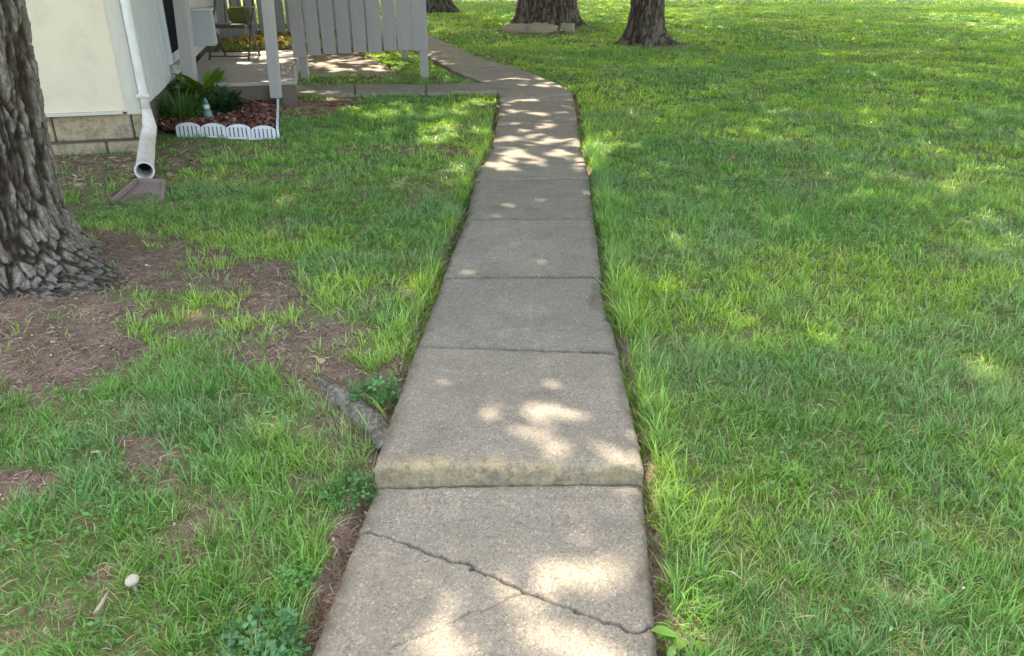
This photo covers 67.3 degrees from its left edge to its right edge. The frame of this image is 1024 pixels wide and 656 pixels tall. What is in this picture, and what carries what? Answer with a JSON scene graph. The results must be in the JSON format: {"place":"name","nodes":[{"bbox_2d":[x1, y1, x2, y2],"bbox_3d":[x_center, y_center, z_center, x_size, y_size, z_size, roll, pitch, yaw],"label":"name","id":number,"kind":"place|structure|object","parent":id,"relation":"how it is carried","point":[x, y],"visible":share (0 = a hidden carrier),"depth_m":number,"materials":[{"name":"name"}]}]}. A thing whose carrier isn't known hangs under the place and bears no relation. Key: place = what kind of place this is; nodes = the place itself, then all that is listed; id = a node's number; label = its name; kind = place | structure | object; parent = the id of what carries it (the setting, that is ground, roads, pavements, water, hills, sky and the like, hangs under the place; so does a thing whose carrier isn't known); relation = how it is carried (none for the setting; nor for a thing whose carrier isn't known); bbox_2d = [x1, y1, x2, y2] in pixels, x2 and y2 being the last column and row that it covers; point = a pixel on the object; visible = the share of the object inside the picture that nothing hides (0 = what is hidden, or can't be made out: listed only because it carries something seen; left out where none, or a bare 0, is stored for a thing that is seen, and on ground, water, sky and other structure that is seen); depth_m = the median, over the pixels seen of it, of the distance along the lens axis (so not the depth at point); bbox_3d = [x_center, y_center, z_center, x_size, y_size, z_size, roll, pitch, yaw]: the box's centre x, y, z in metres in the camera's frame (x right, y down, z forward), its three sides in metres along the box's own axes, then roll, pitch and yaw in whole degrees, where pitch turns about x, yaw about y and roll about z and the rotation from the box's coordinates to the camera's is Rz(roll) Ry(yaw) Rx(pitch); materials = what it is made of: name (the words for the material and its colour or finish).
{"place":"outdoors","nodes":[
{"label":"outdoors","id":0,"kind":"place"},
{"bbox_2d":[380,18,572,102],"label":"sidewalk","id":1,"kind":"structure","parent":0,"point":[506,82],"depth_m":10.99,"materials":[{"name":"concrete"}]},
{"bbox_2d":[313,96,656,655],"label":"sidewalk","id":2,"kind":"structure","parent":0,"point":[505,515],"depth_m":2.46,"materials":[{"name":"concrete"}]},
{"bbox_2d":[0,0,1023,655],"bbox_3d":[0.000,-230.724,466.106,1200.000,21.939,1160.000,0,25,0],"label":"ground","id":3,"kind":"structure","parent":0,"point":[342,544],"depth_m":3.19,"materials":[{"name":"green plant"}]},
{"bbox_2d":[93,591,108,614],"bbox_3d":[-1.039,0.697,1.952,0.014,0.017,0.072,1,25,3],"label":"stick","id":4,"kind":"object","parent":3,"relation":"on","point":[98,608],"visible":1,"depth_m":1.94,"materials":[{"name":"beige wood"}]},
{"bbox_2d":[125,574,138,592],"bbox_3d":[-0.995,0.675,2.022,0.037,0.058,0.036,0,25,0],"label":"mushroom","id":5,"kind":"object","parent":3,"relation":"on","point":[131,580],"visible":0.98,"depth_m":2.01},
{"bbox_2d":[110,178,165,204],"bbox_3d":[-2.581,-0.954,5.488,0.356,0.112,0.533,-3,25,-6],"label":"splash block","id":6,"kind":"object","parent":3,"relation":"on","point":[142,185],"depth_m":5.51,"materials":[{"name":"brown concrete"}]},
{"bbox_2d":[25,0,282,177],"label":"house","id":7,"kind":"structure","parent":3,"relation":"on","point":[107,69],"depth_m":6.51,"materials":[{"name":"white paint"}]},
{"bbox_2d":[156,0,179,64],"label":"window","id":8,"kind":"structure","parent":7,"relation":"in","point":[165,8],"depth_m":8.46,"materials":[{"name":"white"}]},
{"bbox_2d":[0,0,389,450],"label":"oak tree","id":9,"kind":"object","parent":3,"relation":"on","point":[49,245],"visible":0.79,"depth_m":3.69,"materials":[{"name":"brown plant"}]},
{"bbox_2d":[157,99,281,132],"bbox_3d":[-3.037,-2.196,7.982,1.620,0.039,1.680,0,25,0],"label":"mulch bed","id":10,"kind":"object","parent":3,"relation":"on","point":[207,119],"visible":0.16,"depth_m":7.63,"materials":[{"name":"brown wood"}]},
{"bbox_2d":[154,79,233,121],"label":"ornamental grass","id":11,"kind":"object","parent":10,"relation":"on","point":[180,107],"depth_m":7.74,"materials":[{"name":"green plant"}]},
{"bbox_2d":[169,67,230,102],"bbox_3d":[-3.483,-2.660,8.515,0.699,0.381,0.769,0,25,0],"label":"leafy plant","id":12,"kind":"object","parent":10,"relation":"on","point":[209,80],"visible":0.55,"depth_m":8.40,"materials":[{"name":"green plant"}]},
{"bbox_2d":[202,98,212,118],"bbox_3d":[-3.092,-2.219,7.793,0.100,0.220,0.100,0,25,0],"label":"garden ornament","id":13,"kind":"object","parent":10,"relation":"on","point":[207,113],"visible":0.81,"depth_m":7.77,"materials":[{"name":"teal ceramic"}]},
{"bbox_2d":[185,83,261,114],"bbox_3d":[-3.079,-2.428,8.169,0.727,0.277,0.768,4,26,9],"label":"dark shrub","id":14,"kind":"object","parent":10,"relation":"on","point":[234,100],"visible":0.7,"depth_m":8.10,"materials":[{"name":"green plant"}]},
{"bbox_2d":[176,98,279,139],"bbox_3d":[-2.663,-2.169,7.953,0.963,0.208,1.654,0,25,0],"label":"garden edging","id":15,"kind":"object","parent":3,"relation":"on","point":[235,131],"visible":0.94,"depth_m":7.20,"materials":[{"name":"white plastic"}]},
{"bbox_2d":[175,50,299,105],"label":"porch slab","id":16,"kind":"structure","parent":3,"relation":"on","point":[249,78],"depth_m":9.44,"materials":[{"name":"concrete"}]},
{"bbox_2d":[208,0,260,59],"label":"patio chair","id":17,"kind":"object","parent":16,"relation":"on","point":[240,16],"visible":0.84,"depth_m":10.70,"materials":[{"name":"metal"}]},
{"bbox_2d":[218,602,310,655],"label":"clover","id":18,"kind":"object","parent":3,"relation":"on","point":[287,634],"visible":0.96,"depth_m":1.86,"materials":[{"name":"green plant"}]},
{"bbox_2d":[221,30,336,47],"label":"dry leaves","id":19,"kind":"object","parent":3,"relation":"on","point":[282,38],"visible":0.41,"depth_m":12.67,"materials":[{"name":"plant"}]},
{"bbox_2d":[216,0,367,37],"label":"back fence","id":20,"kind":"object","parent":3,"relation":"on","point":[281,26],"visible":0.07,"depth_m":14.19,"materials":[{"name":"grey wood"}]},
{"bbox_2d":[270,557,321,595],"bbox_3d":[-0.580,0.672,2.082,0.126,0.061,0.131,-18,31,-34],"label":"clover","id":21,"kind":"object","parent":3,"relation":"on","point":[290,571],"visible":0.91,"depth_m":2.07,"materials":[{"name":"green plant"}]},
{"bbox_2d":[317,358,325,363],"bbox_3d":[-0.785,0.132,3.163,0.036,0.011,0.040,8,30,-10],"label":"fallen leaf","id":22,"kind":"object","parent":3,"relation":"on","point":[320,360],"visible":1,"depth_m":3.16,"materials":[{"name":"beige plant"}]},
{"bbox_2d":[313,467,378,516],"bbox_3d":[-0.520,0.501,2.407,0.211,0.098,0.206,0,25,0],"label":"clover","id":23,"kind":"object","parent":3,"relation":"on","point":[360,479],"visible":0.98,"depth_m":2.40,"materials":[{"name":"green plant"}]},
{"bbox_2d":[299,54,396,76],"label":"patio","id":24,"kind":"structure","parent":3,"relation":"on","point":[331,64],"depth_m":11.59,"materials":[{"name":"concrete"}]},
{"bbox_2d":[287,0,428,78],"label":"picket fence","id":25,"kind":"object","parent":3,"relation":"on","point":[407,26],"visible":0.85,"depth_m":10.43,"materials":[{"name":"grey paint"}]},
{"bbox_2d":[347,372,401,411],"bbox_3d":[-0.524,0.236,2.946,0.225,0.112,0.217,0,25,0],"label":"clover","id":26,"kind":"object","parent":3,"relation":"on","point":[372,384],"visible":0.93,"depth_m":2.93,"materials":[{"name":"green plant"}]},
{"bbox_2d":[296,83,497,97],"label":"walkway","id":27,"kind":"structure","parent":3,"relation":"on","point":[383,89],"depth_m":9.72,"materials":[{"name":"concrete"}]},
{"bbox_2d":[402,50,408,59],"bbox_3d":[-1.704,-4.867,12.048,0.090,1.697,0.090,0,25,0],"label":"fence post","id":28,"kind":"object","parent":3,"relation":"on","point":[405,54],"depth_m":12.24,"materials":[{"name":"grey paint"}]},
{"bbox_2d":[410,0,461,12],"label":"oak tree","id":29,"kind":"object","parent":3,"relation":"on","point":[441,6],"visible":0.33,"depth_m":20.83,"materials":[{"name":"brown plant"}]},
{"bbox_2d":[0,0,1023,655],"bbox_3d":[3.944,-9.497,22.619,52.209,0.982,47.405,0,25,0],"label":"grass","id":30,"kind":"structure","parent":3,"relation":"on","point":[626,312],"depth_m":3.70,"materials":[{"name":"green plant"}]},
{"bbox_2d":[0,167,1023,655],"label":"thatch","id":31,"kind":"object","parent":3,"relation":"on","point":[626,379],"visible":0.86,"depth_m":2.99,"materials":[{"name":"green plant"}]},
{"bbox_2d":[0,118,1023,655],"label":"ground cover","id":32,"kind":"object","parent":3,"relation":"on","point":[696,572],"visible":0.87,"depth_m":2.88,"materials":[{"name":"green plant"}]},
{"bbox_2d":[503,23,526,32],"bbox_3d":[0.126,-6.360,16.427,0.663,0.280,0.256,0,25,0],"label":"stone","id":33,"kind":"object","parent":3,"relation":"on","point":[514,28],"visible":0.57,"depth_m":16.32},
{"bbox_2d":[525,22,557,32],"bbox_3d":[0.607,-6.325,16.328,0.763,0.295,0.296,0,25,0],"label":"stone","id":34,"kind":"object","parent":3,"relation":"on","point":[537,27],"visible":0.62,"depth_m":16.23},
{"bbox_2d":[510,0,586,27],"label":"oak tree","id":35,"kind":"object","parent":3,"relation":"on","point":[556,12],"visible":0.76,"depth_m":17.16,"materials":[{"name":"brown plant"}]},
{"bbox_2d":[560,22,574,30],"bbox_3d":[1.201,-6.439,16.587,0.326,0.269,0.256,0,25,0],"label":"stone","id":36,"kind":"object","parent":3,"relation":"on","point":[567,26],"visible":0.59,"depth_m":16.50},
{"bbox_2d":[614,0,680,45],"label":"oak tree","id":37,"kind":"object","parent":3,"relation":"on","point":[645,25],"visible":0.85,"depth_m":14.06,"materials":[{"name":"brown plant"}]},
{"bbox_2d":[650,626,710,655],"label":"plantain weed","id":38,"kind":"object","parent":3,"relation":"on","point":[668,634],"visible":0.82,"depth_m":1.90,"materials":[{"name":"green plant"}]}
]}

